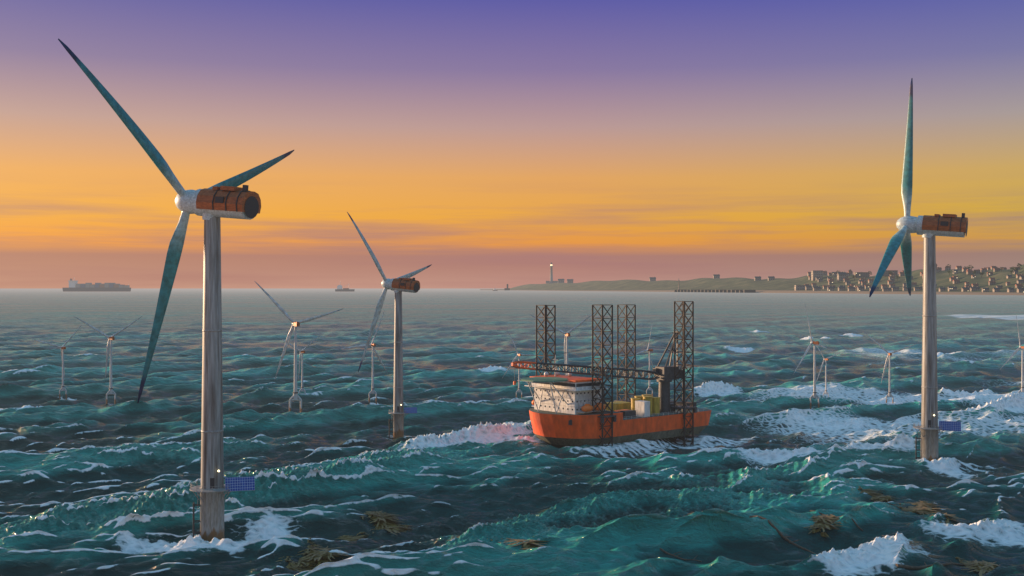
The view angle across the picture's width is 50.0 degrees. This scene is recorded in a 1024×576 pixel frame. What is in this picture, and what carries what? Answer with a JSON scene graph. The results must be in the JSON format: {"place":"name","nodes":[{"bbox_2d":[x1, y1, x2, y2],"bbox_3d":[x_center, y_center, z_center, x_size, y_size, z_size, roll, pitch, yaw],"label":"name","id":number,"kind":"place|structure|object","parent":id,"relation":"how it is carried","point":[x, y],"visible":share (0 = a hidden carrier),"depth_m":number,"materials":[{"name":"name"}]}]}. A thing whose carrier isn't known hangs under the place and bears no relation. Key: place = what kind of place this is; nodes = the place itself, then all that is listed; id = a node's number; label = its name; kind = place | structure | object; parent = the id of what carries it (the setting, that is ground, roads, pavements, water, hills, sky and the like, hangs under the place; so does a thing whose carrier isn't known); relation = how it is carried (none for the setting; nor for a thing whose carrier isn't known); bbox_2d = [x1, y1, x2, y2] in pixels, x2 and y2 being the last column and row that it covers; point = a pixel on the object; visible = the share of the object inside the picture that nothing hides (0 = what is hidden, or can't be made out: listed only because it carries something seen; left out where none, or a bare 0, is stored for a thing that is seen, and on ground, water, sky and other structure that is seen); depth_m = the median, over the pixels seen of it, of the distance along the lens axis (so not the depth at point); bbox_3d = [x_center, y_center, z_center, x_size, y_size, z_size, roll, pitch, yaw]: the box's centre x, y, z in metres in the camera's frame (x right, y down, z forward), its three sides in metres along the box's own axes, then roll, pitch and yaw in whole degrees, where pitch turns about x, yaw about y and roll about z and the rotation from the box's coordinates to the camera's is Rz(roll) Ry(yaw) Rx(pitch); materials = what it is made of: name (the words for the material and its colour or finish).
{"place":"outdoors","nodes":[
{"label":"outdoors","id":0,"kind":"place"},
{"bbox_2d":[0,288,1023,575],"bbox_3d":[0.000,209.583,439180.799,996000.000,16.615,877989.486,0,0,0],"label":"sea","id":1,"kind":"structure","parent":0,"point":[464,472],"depth_m":427.54,"materials":[{"name":"liquid"}]},
{"bbox_2d":[33,326,80,399],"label":"turbine","id":2,"kind":"object","parent":1,"relation":"in","point":[63,370],"visible":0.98,"depth_m":607.35,"materials":[{"name":"paint"}]},
{"bbox_2d":[63,279,130,291],"bbox_3d":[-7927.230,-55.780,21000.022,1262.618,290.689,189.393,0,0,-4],"label":"container ship","id":3,"kind":"object","parent":1,"relation":"on","point":[74,286],"visible":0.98,"depth_m":20922.38,"materials":[{"name":"grey metal"}]},
{"bbox_2d":[75,316,141,403],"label":"turbine","id":4,"kind":"object","parent":1,"relation":"in","point":[109,346],"visible":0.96,"depth_m":579.24,"materials":[{"name":"paint"}]},
{"bbox_2d":[58,38,293,541],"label":"turbine","id":5,"kind":"object","parent":1,"relation":"in","point":[227,198],"visible":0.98,"depth_m":262.16,"materials":[{"name":"paint"}]},
{"bbox_2d":[256,283,343,411],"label":"turbine","id":6,"kind":"object","parent":1,"relation":"in","point":[295,397],"visible":0.98,"depth_m":536.65,"materials":[{"name":"paint"}]},
{"bbox_2d":[280,335,319,393],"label":"turbine","id":7,"kind":"object","parent":1,"relation":"in","point":[302,387],"visible":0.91,"depth_m":607.42,"materials":[{"name":"paint"}]},
{"bbox_2d":[335,285,354,291],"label":"supply ship","id":8,"kind":"object","parent":1,"relation":"on","point":[339,288],"visible":0.94,"depth_m":20966.32,"materials":[{"name":"grey metal"}]},
{"bbox_2d":[340,312,386,403],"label":"turbine","id":9,"kind":"object","parent":1,"relation":"in","point":[372,391],"visible":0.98,"depth_m":587.02,"materials":[{"name":"paint"}]},
{"bbox_2d":[347,212,431,438],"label":"turbine","id":10,"kind":"object","parent":1,"relation":"in","point":[398,286],"visible":0.97,"depth_m":447.61,"materials":[{"name":"paint"}]},
{"bbox_2d":[502,331,535,397],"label":"turbine","id":11,"kind":"object","parent":1,"relation":"in","point":[518,390],"visible":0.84,"depth_m":603.27,"materials":[{"name":"paint"}]},
{"bbox_2d":[529,312,594,374],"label":"turbine","id":12,"kind":"object","parent":1,"relation":"in","point":[567,334],"visible":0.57,"depth_m":595.94,"materials":[{"name":"paint"}]},
{"bbox_2d":[511,301,710,446],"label":"jack up vessel","id":13,"kind":"object","parent":1,"relation":"on","point":[569,409],"visible":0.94,"depth_m":424.04,"materials":[{"name":"orange metal"}]},
{"bbox_2d":[275,486,998,575],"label":"floating seaweed","id":14,"kind":"object","parent":1,"relation":"on","point":[381,520],"visible":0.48,"depth_m":273.79,"materials":[{"name":"brown plant"}]},
{"bbox_2d":[630,326,652,395],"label":"turbine","id":15,"kind":"object","parent":1,"relation":"in","point":[649,386],"visible":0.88,"depth_m":611.59,"materials":[{"name":"paint"}]},
{"bbox_2d":[794,306,827,408],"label":"turbine","id":16,"kind":"object","parent":1,"relation":"in","point":[815,343],"visible":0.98,"depth_m":560.58,"materials":[{"name":"paint"}]},
{"bbox_2d":[660,502,964,569],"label":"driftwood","id":17,"kind":"object","parent":1,"relation":"on","point":[897,565],"visible":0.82,"depth_m":247.95,"materials":[{"name":"brown wood"}]},
{"bbox_2d":[816,347,838,395],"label":"turbine","id":18,"kind":"object","parent":1,"relation":"on","point":[825,360],"visible":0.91,"depth_m":595.15,"materials":[{"name":"paint"}]},
{"bbox_2d":[864,332,917,403],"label":"turbine","id":19,"kind":"object","parent":1,"relation":"in","point":[886,362],"visible":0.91,"depth_m":576.84,"materials":[{"name":"paint"}]},
{"bbox_2d":[869,78,967,460],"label":"turbine","id":20,"kind":"object","parent":1,"relation":"in","point":[928,228],"visible":0.98,"depth_m":375.79,"materials":[{"name":"paint"}]},
{"bbox_2d":[1001,316,1023,392],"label":"turbine","id":21,"kind":"object","parent":1,"relation":"in","point":[1022,374],"visible":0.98,"depth_m":599.04,"materials":[{"name":"paint"}]},
{"bbox_2d":[0,0,1023,287],"label":"sky","id":22,"kind":"structure","parent":0,"point":[485,143],"materials":[{"name":"orange"}]},
{"bbox_2d":[480,264,1023,294],"bbox_3d":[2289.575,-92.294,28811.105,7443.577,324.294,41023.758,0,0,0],"label":"coast terrain","id":23,"kind":"structure","parent":0,"point":[780,285],"depth_m":15716.48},
{"bbox_2d":[504,262,1023,292],"bbox_3d":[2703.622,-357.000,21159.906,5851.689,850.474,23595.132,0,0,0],"label":"coastal town buildings","id":24,"kind":"structure","parent":23,"relation":"on","point":[814,275],"depth_m":13395.67,"materials":[{"name":"brown"}]},
{"bbox_2d":[836,263,1020,280],"bbox_3d":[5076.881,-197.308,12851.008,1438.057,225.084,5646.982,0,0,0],"label":"trees","id":25,"kind":"object","parent":23,"relation":"on","point":[969,267],"visible":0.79,"depth_m":12407.45,"materials":[{"name":"green plant"}]}
]}

